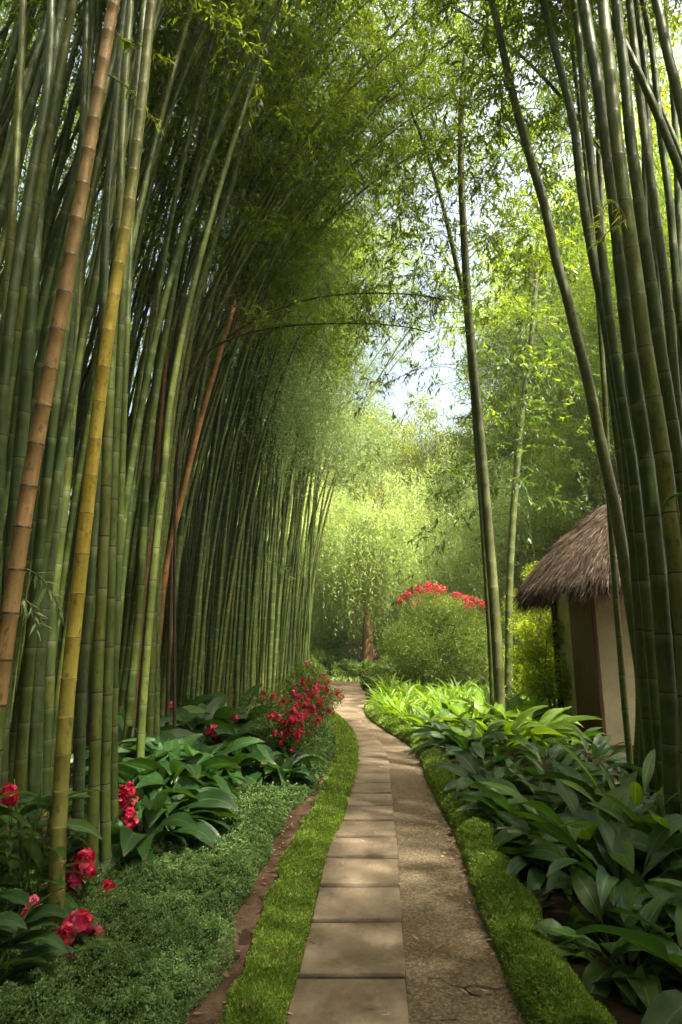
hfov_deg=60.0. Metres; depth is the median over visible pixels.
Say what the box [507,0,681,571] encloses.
bamboo
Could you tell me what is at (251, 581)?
bamboo
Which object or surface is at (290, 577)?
leafy twig
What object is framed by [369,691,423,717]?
strap leaf lily
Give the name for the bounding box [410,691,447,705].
strap leaf lily
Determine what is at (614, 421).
bamboo
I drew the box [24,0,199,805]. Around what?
bamboo
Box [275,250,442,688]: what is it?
bamboo
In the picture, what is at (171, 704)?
flower plant
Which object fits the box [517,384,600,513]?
bamboo
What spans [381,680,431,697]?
strap leaf lily
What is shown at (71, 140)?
bamboo
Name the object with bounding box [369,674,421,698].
strap leaf lily
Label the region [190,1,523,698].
bamboo
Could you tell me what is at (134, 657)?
bamboo
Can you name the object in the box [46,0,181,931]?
bamboo
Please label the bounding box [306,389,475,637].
tree
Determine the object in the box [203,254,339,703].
bamboo
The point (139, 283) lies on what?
bamboo
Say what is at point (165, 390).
bamboo
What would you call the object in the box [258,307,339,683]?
bamboo
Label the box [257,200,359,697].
bamboo
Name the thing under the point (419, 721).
broad leaf plant
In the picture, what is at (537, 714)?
strap leaf lily
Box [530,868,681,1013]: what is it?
broad leaf plant
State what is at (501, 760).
broad leaf plant
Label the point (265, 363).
bamboo
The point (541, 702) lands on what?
strap leaf lily
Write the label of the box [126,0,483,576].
bamboo
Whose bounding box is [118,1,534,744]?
bamboo
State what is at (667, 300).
bamboo
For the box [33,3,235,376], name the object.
bamboo
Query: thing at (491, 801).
broad leaf plant
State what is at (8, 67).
bamboo
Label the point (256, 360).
bamboo
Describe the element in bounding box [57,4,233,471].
bamboo
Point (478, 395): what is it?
bamboo
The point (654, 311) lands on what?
bamboo
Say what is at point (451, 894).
leaf litter
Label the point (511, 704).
broad leaf plant
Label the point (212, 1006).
bare soil strip
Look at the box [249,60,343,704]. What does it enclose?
bamboo
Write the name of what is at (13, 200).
bamboo
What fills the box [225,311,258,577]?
bamboo
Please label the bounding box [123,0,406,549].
bamboo
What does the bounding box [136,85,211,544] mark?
bamboo
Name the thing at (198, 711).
broad leaf plant
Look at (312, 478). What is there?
bamboo
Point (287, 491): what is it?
bamboo
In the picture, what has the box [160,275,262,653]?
bamboo
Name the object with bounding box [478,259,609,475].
bamboo
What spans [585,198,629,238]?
leafy twig
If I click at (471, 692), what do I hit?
strap leaf lily
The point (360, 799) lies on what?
paving slab
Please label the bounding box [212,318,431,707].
feathery bamboo
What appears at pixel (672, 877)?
broad leaf plant
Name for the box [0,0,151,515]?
thicket foliage
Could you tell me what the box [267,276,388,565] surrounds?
bamboo
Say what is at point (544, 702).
strap leaf lily
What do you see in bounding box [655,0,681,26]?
bamboo
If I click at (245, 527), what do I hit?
bamboo
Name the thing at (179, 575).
bamboo
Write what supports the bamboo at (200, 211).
on the ground at (612, 1003)
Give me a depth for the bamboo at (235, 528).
13.25 m
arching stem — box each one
[165,246,480,724]
[173,261,435,728]
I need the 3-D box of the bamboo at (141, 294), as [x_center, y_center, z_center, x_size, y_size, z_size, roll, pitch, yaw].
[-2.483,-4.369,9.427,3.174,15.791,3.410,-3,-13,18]
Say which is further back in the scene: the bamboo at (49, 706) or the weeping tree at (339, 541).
the weeping tree at (339, 541)
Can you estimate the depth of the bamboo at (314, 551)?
21.80 m
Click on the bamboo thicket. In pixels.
(186, 572)
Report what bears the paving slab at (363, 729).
on the path
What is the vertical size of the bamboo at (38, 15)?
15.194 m
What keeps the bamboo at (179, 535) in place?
on the ground at (612, 1003)
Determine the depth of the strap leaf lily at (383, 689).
15.99 m
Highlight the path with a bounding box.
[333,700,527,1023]
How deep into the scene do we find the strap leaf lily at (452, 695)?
11.96 m
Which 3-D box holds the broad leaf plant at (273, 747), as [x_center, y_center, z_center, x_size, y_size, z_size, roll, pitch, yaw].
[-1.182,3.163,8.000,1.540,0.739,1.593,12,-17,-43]
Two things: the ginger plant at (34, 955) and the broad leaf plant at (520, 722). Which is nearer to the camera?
the ginger plant at (34, 955)
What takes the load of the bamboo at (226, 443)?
on the ground at (612, 1003)
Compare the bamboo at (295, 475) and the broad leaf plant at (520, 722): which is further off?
the bamboo at (295, 475)
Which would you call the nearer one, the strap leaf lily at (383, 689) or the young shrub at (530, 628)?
the young shrub at (530, 628)
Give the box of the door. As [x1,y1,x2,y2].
[568,594,599,739]
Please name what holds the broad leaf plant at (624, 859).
on the ground at (612, 1003)
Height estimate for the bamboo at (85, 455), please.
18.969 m
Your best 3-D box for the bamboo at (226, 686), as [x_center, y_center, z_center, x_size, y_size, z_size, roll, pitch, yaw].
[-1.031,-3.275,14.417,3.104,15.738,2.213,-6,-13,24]
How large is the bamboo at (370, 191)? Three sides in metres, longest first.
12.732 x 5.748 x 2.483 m
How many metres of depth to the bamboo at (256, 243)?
13.85 m
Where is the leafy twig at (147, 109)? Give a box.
[108,74,164,134]
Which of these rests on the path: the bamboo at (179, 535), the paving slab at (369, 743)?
the paving slab at (369, 743)
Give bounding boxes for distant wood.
[256,610,537,659]
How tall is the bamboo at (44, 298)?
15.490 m
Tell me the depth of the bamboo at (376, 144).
11.31 m
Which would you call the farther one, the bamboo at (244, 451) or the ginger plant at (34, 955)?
the bamboo at (244, 451)
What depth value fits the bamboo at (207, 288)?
12.75 m
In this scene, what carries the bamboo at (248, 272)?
on the ground at (612, 1003)
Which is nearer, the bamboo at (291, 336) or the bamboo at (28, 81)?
the bamboo at (28, 81)
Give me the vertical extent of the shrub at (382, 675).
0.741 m
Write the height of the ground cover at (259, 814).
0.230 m
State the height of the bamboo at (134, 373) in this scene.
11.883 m
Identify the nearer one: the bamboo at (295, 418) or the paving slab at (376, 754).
the paving slab at (376, 754)
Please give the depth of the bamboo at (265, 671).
17.22 m
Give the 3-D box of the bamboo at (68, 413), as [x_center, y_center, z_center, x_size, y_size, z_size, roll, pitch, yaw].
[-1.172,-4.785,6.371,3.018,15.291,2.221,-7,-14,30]
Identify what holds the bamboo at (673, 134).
on the ground at (612, 1003)
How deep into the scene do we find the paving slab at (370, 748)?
8.69 m
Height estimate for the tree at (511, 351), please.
29.058 m
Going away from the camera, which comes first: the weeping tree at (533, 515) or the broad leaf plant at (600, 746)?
the broad leaf plant at (600, 746)
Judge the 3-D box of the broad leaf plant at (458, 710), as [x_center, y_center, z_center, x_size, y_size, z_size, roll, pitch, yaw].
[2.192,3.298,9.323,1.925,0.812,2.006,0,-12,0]
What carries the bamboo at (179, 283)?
on the ground at (612, 1003)
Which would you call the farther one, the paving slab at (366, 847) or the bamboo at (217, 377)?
the bamboo at (217, 377)
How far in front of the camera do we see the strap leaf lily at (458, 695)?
13.04 m
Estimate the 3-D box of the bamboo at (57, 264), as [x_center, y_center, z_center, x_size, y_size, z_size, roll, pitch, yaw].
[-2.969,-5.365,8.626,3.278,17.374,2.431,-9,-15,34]
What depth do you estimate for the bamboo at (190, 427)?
12.08 m
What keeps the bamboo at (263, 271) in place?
on the ground at (612, 1003)
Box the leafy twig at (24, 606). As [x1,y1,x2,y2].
[20,599,51,640]
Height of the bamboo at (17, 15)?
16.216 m
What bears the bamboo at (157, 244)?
on the ground at (612, 1003)
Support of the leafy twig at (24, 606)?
attached to the bamboo at (14, 582)
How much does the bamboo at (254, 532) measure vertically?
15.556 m
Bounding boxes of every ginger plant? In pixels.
[0,779,106,922]
[0,791,86,875]
[0,887,76,986]
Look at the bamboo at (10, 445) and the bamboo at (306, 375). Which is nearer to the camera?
the bamboo at (10, 445)
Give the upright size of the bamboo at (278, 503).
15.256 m
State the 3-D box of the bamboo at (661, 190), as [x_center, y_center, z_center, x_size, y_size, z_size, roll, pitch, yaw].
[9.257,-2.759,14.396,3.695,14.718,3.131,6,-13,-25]
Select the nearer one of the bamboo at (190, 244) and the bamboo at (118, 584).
the bamboo at (118, 584)
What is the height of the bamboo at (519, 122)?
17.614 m
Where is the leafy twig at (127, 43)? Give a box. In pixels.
[115,29,178,71]
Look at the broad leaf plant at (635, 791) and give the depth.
4.89 m
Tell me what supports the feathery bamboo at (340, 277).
on the ground at (612, 1003)
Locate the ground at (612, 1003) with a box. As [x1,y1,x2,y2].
[0,647,681,1023]
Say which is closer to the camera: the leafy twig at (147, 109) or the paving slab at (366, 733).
the leafy twig at (147, 109)
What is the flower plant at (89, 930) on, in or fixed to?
on the ground at (612, 1003)
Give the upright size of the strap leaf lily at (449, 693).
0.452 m
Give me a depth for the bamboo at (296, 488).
22.03 m
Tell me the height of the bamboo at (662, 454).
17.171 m
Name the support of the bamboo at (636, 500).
on the ground at (612, 1003)
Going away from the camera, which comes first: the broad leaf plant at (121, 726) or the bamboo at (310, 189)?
the broad leaf plant at (121, 726)
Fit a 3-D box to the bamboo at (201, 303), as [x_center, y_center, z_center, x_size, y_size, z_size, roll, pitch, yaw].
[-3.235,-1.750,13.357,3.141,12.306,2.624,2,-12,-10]
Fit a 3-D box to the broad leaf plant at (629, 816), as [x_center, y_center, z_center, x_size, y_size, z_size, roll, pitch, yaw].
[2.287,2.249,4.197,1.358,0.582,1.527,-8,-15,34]
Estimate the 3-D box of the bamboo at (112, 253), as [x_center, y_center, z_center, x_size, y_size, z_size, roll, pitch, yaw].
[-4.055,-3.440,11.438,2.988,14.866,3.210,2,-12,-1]
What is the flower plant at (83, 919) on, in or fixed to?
on the ground at (612, 1003)
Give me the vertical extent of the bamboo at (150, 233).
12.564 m
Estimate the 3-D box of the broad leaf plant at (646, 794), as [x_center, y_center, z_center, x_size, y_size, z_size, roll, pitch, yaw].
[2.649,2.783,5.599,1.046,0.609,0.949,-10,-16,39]
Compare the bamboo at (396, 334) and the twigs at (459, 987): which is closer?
the twigs at (459, 987)
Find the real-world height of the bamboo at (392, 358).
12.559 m
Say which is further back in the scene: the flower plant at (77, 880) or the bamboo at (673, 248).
the bamboo at (673, 248)
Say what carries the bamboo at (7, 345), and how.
on the ground at (612, 1003)
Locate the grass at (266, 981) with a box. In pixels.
[219,707,359,1023]
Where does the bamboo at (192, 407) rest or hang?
on the ground at (612, 1003)
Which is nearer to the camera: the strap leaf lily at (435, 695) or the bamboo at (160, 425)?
the bamboo at (160, 425)
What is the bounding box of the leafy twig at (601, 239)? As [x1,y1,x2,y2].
[584,220,626,255]
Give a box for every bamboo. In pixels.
[0,0,29,115]
[0,0,32,77]
[0,0,45,62]
[0,0,55,582]
[0,0,58,272]
[0,0,68,873]
[0,0,69,232]
[0,0,77,197]
[0,0,78,109]
[0,0,80,355]
[0,0,120,790]
[0,0,181,228]
[0,0,188,312]
[0,0,241,815]
[0,1,82,93]
[0,2,243,276]
[0,5,168,325]
[0,11,46,193]
[0,28,118,603]
[1,0,94,155]
[1,2,80,116]
[3,19,69,532]
[6,0,78,450]
[7,2,77,140]
[7,24,235,271]
[8,0,224,783]
[10,0,141,713]
[10,0,198,844]
[10,0,297,726]
[10,3,240,724]
[11,0,373,720]
[16,3,202,310]
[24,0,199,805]
[26,0,112,828]
[27,0,202,790]
[31,0,250,684]
[32,98,185,350]
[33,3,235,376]
[34,6,187,361]
[35,10,173,366]
[37,2,141,310]
[39,0,157,281]
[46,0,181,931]
[46,13,138,204]
[51,0,197,792]
[56,0,234,652]
[56,10,117,133]
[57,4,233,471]
[59,6,276,531]
[60,38,224,323]
[63,4,231,626]
[66,2,232,163]
[69,0,295,781]
[69,0,306,477]
[69,33,218,569]
[70,0,262,858]
[70,1,279,688]
[75,0,312,653]
[75,36,223,422]
[75,80,237,435]
[78,77,296,396]
[82,0,337,308]
[82,45,260,375]
[86,0,133,879]
[90,112,267,683]
[94,0,171,194]
[97,13,265,552]
[97,31,227,262]
[98,0,382,293]
[99,0,299,863]
[110,46,291,321]
[111,0,225,822]
[118,0,356,701]
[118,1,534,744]
[120,6,469,642]
[120,20,506,641]
[122,0,312,742]
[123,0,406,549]
[124,62,287,708]
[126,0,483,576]
[126,1,323,452]
[126,63,415,641]
[127,0,427,571]
[127,128,252,418]
[127,194,290,428]
[128,0,294,741]
[128,0,412,327]
[129,262,213,413]
[130,0,455,339]
[130,175,302,404]
[130,226,203,368]
[132,171,306,581]
[134,0,446,737]
[134,21,295,569]
[135,28,244,340]
[136,0,413,771]
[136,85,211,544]
[136,110,297,372]
[138,5,306,529]
[140,0,372,443]
[141,0,429,435]
[143,106,239,629]
[143,210,269,398]
[144,0,375,735]
[144,0,506,621]
[145,0,363,737]
[147,62,367,499]
[148,0,393,295]
[150,124,381,559]
[152,86,480,538]
[154,11,343,704]
[158,104,225,347]
[160,3,462,687]
[160,7,359,715]
[160,63,311,654]
[160,203,276,385]
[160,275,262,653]
[162,151,399,689]
[163,0,316,634]
[163,0,502,563]
[163,24,390,538]
[163,78,420,621]
[165,11,303,493]
[165,54,411,554]
[168,0,421,461]
[168,85,385,308]
[170,224,225,689]
[171,159,360,371]
[176,198,371,706]
[177,41,428,722]
[181,108,423,661]
[184,8,349,700]
[188,250,248,473]
[189,77,448,698]
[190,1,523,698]
[190,379,246,542]
[195,115,429,697]
[198,26,429,440]
[199,7,322,702]
[200,212,359,632]
[202,94,299,369]
[203,198,378,693]
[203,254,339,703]
[204,220,334,452]
[205,219,319,704]
[205,257,283,633]
[206,222,281,705]
[208,216,293,555]
[209,198,303,424]
[209,269,313,693]
[210,63,329,693]
[212,27,434,380]
[212,213,331,652]
[212,236,383,534]
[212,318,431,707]
[213,302,314,702]
[214,121,408,692]
[215,120,468,691]
[216,197,332,658]
[217,170,289,646]
[217,218,368,490]
[217,330,256,647]
[220,62,339,691]
[222,101,352,692]
[222,319,344,632]
[224,104,344,700]
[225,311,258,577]
[226,307,348,554]
[227,94,343,706]
[228,241,362,535]
[229,53,494,408]
[229,194,343,706]
[232,306,346,453]
[232,334,293,404]
[233,99,525,714]
[234,230,418,661]
[236,193,358,688]
[238,210,422,706]
[239,300,335,687]
[239,333,298,688]
[240,352,309,671]
[242,124,333,695]
[242,219,341,699]
[243,78,328,635]
[246,216,354,690]
[247,218,423,649]
[248,181,349,476]
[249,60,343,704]
[250,184,427,500]
[251,208,323,465]
[253,236,344,700]
[255,351,366,538]
[256,328,382,694]
[256,447,269,684]
[257,194,358,700]
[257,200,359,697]
[257,220,426,620]
[257,294,396,627]
[258,197,367,697]
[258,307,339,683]
[262,375,294,501]
[263,292,351,696]
[263,346,369,644]
[264,305,359,692]
[264,345,342,670]
[265,449,278,645]
[267,188,349,699]
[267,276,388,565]
[270,179,355,696]
[271,216,384,693]
[271,271,358,685]
[271,284,355,688]
[271,302,340,679]
[273,215,370,638]
[275,208,384,682]
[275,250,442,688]
[275,308,358,686]
[277,244,416,568]
[278,280,378,695]
[281,316,368,659]
[281,368,296,528]
[281,397,360,549]
[282,221,366,694]
[282,264,412,679]
[282,336,359,684]
[286,215,375,689]
[286,355,359,556]
[287,286,391,652]
[290,208,371,688]
[292,318,379,637]
[293,345,357,685]
[296,296,424,679]
[296,337,416,624]
[297,218,377,683]
[299,375,438,674]
[300,317,444,679]
[302,268,462,686]
[304,247,376,677]
[305,360,361,679]
[310,281,393,628]
[311,0,575,714]
[315,301,363,494]
[316,0,610,746]
[357,0,644,759]
[371,0,674,310]
[372,0,681,700]
[376,0,656,796]
[410,0,681,189]
[435,0,662,791]
[464,0,681,773]
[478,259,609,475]
[485,0,681,764]
[498,299,610,455]
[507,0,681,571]
[508,0,655,784]
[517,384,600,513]
[518,0,681,367]
[526,0,677,700]
[526,333,618,504]
[533,0,681,529]
[534,0,681,438]
[543,309,646,410]
[562,284,665,393]
[569,0,681,396]
[577,0,680,834]
[595,0,681,57]
[597,0,681,833]
[609,7,681,161]
[624,117,681,322]
[627,123,675,325]
[651,0,681,142]
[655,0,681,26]
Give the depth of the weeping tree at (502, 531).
26.91 m
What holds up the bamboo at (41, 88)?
on the ground at (612, 1003)
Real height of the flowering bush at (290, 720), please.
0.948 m
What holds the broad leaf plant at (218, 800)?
on the ground at (612, 1003)
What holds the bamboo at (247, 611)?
on the ground at (612, 1003)
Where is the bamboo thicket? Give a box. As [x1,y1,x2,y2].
[0,0,289,724]
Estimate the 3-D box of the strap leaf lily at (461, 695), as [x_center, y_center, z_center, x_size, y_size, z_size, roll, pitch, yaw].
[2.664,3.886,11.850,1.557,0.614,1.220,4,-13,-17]
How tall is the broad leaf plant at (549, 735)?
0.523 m
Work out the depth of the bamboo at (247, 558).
16.41 m
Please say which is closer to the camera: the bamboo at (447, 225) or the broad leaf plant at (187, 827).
the broad leaf plant at (187, 827)
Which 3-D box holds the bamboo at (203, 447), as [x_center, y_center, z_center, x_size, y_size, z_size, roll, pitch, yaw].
[-0.307,-3.062,10.285,4.455,13.885,3.240,3,-12,3]
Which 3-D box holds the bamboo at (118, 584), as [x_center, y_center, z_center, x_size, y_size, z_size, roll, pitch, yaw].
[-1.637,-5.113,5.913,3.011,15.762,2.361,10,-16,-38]
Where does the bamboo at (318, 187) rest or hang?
on the ground at (612, 1003)
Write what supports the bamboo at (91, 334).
on the ground at (612, 1003)
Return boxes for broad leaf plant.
[48,795,223,876]
[68,738,241,814]
[68,774,203,832]
[69,746,178,788]
[70,713,193,783]
[84,771,241,852]
[85,726,202,775]
[118,737,264,776]
[118,751,246,814]
[124,695,218,722]
[160,697,254,741]
[160,719,273,755]
[180,683,298,732]
[191,719,310,759]
[197,744,286,792]
[218,748,296,784]
[234,744,323,787]
[396,702,471,728]
[408,699,498,755]
[415,720,533,769]
[425,689,544,751]
[431,750,542,814]
[440,701,567,764]
[440,742,536,783]
[446,684,538,744]
[451,785,586,841]
[470,702,602,749]
[477,767,607,818]
[478,774,661,899]
[491,749,621,807]
[492,803,651,901]
[497,759,657,859]
[497,811,681,929]
[512,742,585,772]
[529,719,579,738]
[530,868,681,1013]
[539,727,612,759]
[553,740,679,829]
[555,728,633,774]
[558,792,669,862]
[575,883,681,1023]
[580,772,656,814]
[588,827,681,947]
[589,761,643,792]
[617,809,681,881]
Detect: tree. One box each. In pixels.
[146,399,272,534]
[237,453,398,668]
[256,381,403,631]
[266,459,386,654]
[285,467,449,662]
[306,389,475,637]
[342,419,520,667]
[353,459,443,637]
[395,407,534,601]
[412,412,595,672]
[423,414,549,642]
[434,160,675,517]
[450,339,618,564]
[457,168,664,497]
[492,418,638,622]
[496,401,599,644]
[508,356,648,548]
[527,2,681,438]
[533,60,680,425]
[539,331,664,514]
[630,4,681,314]
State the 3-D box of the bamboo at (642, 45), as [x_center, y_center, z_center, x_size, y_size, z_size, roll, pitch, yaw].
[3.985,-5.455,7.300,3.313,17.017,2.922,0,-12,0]
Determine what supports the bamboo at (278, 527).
on the ground at (612, 1003)
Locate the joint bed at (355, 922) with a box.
[294,721,408,1018]
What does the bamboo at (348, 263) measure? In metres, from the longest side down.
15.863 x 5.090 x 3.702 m
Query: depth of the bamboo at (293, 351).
14.02 m
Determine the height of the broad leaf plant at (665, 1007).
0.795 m
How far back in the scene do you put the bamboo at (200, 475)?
18.71 m
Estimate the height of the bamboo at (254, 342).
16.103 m
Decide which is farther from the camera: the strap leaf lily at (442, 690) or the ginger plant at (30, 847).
the strap leaf lily at (442, 690)
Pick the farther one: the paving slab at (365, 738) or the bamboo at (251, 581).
the bamboo at (251, 581)
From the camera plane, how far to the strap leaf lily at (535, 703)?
11.49 m
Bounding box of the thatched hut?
[510,496,668,744]
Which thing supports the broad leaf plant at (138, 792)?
on the ground at (612, 1003)
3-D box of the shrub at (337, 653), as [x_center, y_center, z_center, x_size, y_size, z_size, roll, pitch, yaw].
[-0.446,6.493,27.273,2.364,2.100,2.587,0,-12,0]
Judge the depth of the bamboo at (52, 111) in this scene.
4.95 m
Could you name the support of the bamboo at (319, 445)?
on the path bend
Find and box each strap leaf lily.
[361,683,409,705]
[364,672,414,694]
[365,685,433,719]
[368,687,405,700]
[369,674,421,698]
[369,684,403,697]
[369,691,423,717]
[378,693,437,722]
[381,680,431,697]
[390,677,444,694]
[390,699,436,725]
[395,685,430,701]
[406,694,472,711]
[410,679,472,710]
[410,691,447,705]
[421,684,457,694]
[424,685,468,700]
[425,684,460,695]
[425,689,488,716]
[426,677,479,692]
[427,687,480,706]
[431,687,484,707]
[443,675,488,690]
[446,688,507,711]
[447,684,485,697]
[454,682,488,690]
[466,679,522,699]
[479,675,513,688]
[486,686,542,707]
[488,709,548,727]
[505,684,557,719]
[505,694,557,717]
[511,694,552,704]
[521,699,573,715]
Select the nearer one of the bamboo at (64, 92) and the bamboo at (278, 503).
the bamboo at (64, 92)
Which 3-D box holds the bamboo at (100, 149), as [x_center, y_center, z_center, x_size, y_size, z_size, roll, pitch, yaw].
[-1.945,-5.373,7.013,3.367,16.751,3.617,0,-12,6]
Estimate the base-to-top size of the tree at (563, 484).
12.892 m
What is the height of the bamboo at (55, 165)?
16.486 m
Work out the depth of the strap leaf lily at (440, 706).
10.74 m
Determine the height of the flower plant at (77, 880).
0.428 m
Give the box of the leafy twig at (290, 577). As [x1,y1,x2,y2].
[261,560,298,584]
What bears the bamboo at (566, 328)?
on the ground at (612, 1003)
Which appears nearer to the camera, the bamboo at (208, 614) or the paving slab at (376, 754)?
the paving slab at (376, 754)
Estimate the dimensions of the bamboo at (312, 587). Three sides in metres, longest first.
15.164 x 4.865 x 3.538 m
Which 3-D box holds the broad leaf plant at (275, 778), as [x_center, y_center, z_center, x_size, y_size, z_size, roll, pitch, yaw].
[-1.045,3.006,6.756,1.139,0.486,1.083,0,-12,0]
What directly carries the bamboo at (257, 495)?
on the ground at (612, 1003)
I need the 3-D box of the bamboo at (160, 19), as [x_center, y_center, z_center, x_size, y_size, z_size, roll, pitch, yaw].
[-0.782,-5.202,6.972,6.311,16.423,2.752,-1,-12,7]
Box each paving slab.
[286,979,408,1023]
[299,922,404,976]
[313,887,401,921]
[320,858,398,886]
[327,838,397,857]
[334,821,395,837]
[343,806,393,820]
[347,793,392,805]
[348,720,361,724]
[350,783,390,793]
[351,723,364,727]
[353,727,368,732]
[354,773,389,782]
[356,731,373,736]
[356,736,377,740]
[356,740,381,746]
[356,765,389,773]
[358,746,384,751]
[358,751,386,757]
[358,758,389,765]
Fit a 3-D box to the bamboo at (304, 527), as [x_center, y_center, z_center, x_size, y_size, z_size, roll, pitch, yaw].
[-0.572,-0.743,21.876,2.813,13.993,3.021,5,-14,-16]
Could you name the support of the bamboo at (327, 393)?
on the ground at (612, 1003)
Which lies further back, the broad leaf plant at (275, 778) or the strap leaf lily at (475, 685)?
the strap leaf lily at (475, 685)
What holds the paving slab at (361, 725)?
on the path
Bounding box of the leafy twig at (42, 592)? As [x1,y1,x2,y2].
[25,568,65,630]
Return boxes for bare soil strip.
[180,764,330,1023]
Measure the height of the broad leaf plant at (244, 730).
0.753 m
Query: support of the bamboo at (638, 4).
on the ground at (612, 1003)
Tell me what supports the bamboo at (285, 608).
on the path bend
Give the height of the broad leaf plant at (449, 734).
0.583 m
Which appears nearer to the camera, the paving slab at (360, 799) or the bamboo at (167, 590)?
the paving slab at (360, 799)
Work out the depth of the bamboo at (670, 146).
6.20 m
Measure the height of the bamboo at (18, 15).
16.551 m
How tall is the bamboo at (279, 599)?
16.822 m
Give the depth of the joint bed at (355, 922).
2.84 m
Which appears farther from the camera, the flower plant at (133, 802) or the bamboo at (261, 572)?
the bamboo at (261, 572)
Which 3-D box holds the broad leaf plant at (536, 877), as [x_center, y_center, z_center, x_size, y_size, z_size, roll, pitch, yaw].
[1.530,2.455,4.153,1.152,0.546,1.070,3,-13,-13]
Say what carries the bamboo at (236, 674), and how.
on the ground at (612, 1003)
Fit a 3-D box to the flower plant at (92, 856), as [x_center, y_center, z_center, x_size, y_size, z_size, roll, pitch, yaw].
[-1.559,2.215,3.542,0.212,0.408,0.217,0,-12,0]
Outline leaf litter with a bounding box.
[193,717,520,1021]
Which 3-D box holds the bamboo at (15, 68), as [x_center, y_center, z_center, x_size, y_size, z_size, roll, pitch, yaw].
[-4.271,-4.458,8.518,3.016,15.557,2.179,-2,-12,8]
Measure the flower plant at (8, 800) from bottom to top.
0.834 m
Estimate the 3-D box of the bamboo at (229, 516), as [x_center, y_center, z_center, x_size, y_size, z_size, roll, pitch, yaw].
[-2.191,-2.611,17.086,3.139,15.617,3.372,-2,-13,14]
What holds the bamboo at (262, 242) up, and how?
on the ground at (612, 1003)
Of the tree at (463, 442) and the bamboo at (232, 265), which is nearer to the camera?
the bamboo at (232, 265)
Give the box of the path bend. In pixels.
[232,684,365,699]
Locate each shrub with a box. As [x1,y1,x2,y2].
[286,635,316,673]
[309,631,356,670]
[309,648,336,676]
[330,659,360,679]
[354,659,384,677]
[360,663,395,676]
[360,669,385,690]
[367,671,402,693]
[373,628,397,663]
[379,654,412,681]
[451,624,503,683]
[486,643,554,696]
[500,561,553,674]
[501,611,552,681]
[506,612,555,719]
[520,621,572,708]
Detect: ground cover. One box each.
[0,710,336,1023]
[255,662,522,681]
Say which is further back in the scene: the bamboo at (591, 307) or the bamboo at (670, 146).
the bamboo at (591, 307)
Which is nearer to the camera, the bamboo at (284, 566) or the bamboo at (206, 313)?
the bamboo at (206, 313)
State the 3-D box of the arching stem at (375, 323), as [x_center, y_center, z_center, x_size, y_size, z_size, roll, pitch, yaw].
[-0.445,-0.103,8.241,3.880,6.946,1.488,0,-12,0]
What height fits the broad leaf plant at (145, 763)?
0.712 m
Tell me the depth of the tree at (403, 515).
43.37 m
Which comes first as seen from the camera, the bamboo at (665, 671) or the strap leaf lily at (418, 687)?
the bamboo at (665, 671)
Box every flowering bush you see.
[241,686,293,736]
[250,690,321,753]
[273,658,330,703]
[273,678,335,729]
[294,674,344,714]
[376,581,504,689]
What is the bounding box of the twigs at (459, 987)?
[423,975,508,1020]
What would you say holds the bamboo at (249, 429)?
on the ground at (612, 1003)
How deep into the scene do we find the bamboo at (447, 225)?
11.92 m
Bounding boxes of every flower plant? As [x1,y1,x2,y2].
[0,783,27,910]
[16,894,41,945]
[53,909,104,946]
[55,909,97,963]
[65,849,98,910]
[67,847,99,901]
[93,878,118,901]
[118,781,138,829]
[127,792,138,806]
[170,701,180,721]
[206,724,219,745]
[230,715,238,723]
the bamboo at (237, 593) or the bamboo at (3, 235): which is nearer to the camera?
the bamboo at (3, 235)
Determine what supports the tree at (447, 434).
on the ground at (612, 1003)
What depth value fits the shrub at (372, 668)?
20.58 m
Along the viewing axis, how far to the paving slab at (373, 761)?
7.77 m
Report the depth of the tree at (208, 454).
35.62 m
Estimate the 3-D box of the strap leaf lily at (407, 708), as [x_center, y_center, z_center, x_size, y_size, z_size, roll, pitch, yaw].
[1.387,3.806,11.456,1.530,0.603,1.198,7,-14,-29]
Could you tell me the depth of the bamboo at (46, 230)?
8.12 m
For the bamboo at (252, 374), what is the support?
on the ground at (612, 1003)
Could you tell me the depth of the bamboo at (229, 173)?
9.82 m
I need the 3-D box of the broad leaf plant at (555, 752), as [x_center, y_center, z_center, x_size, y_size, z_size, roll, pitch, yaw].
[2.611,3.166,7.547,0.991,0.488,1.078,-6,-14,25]
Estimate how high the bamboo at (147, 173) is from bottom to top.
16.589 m
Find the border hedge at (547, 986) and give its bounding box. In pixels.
[364,698,617,1023]
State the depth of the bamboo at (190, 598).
12.68 m
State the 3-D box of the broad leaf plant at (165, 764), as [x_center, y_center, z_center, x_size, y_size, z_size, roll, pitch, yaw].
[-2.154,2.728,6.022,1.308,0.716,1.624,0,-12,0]

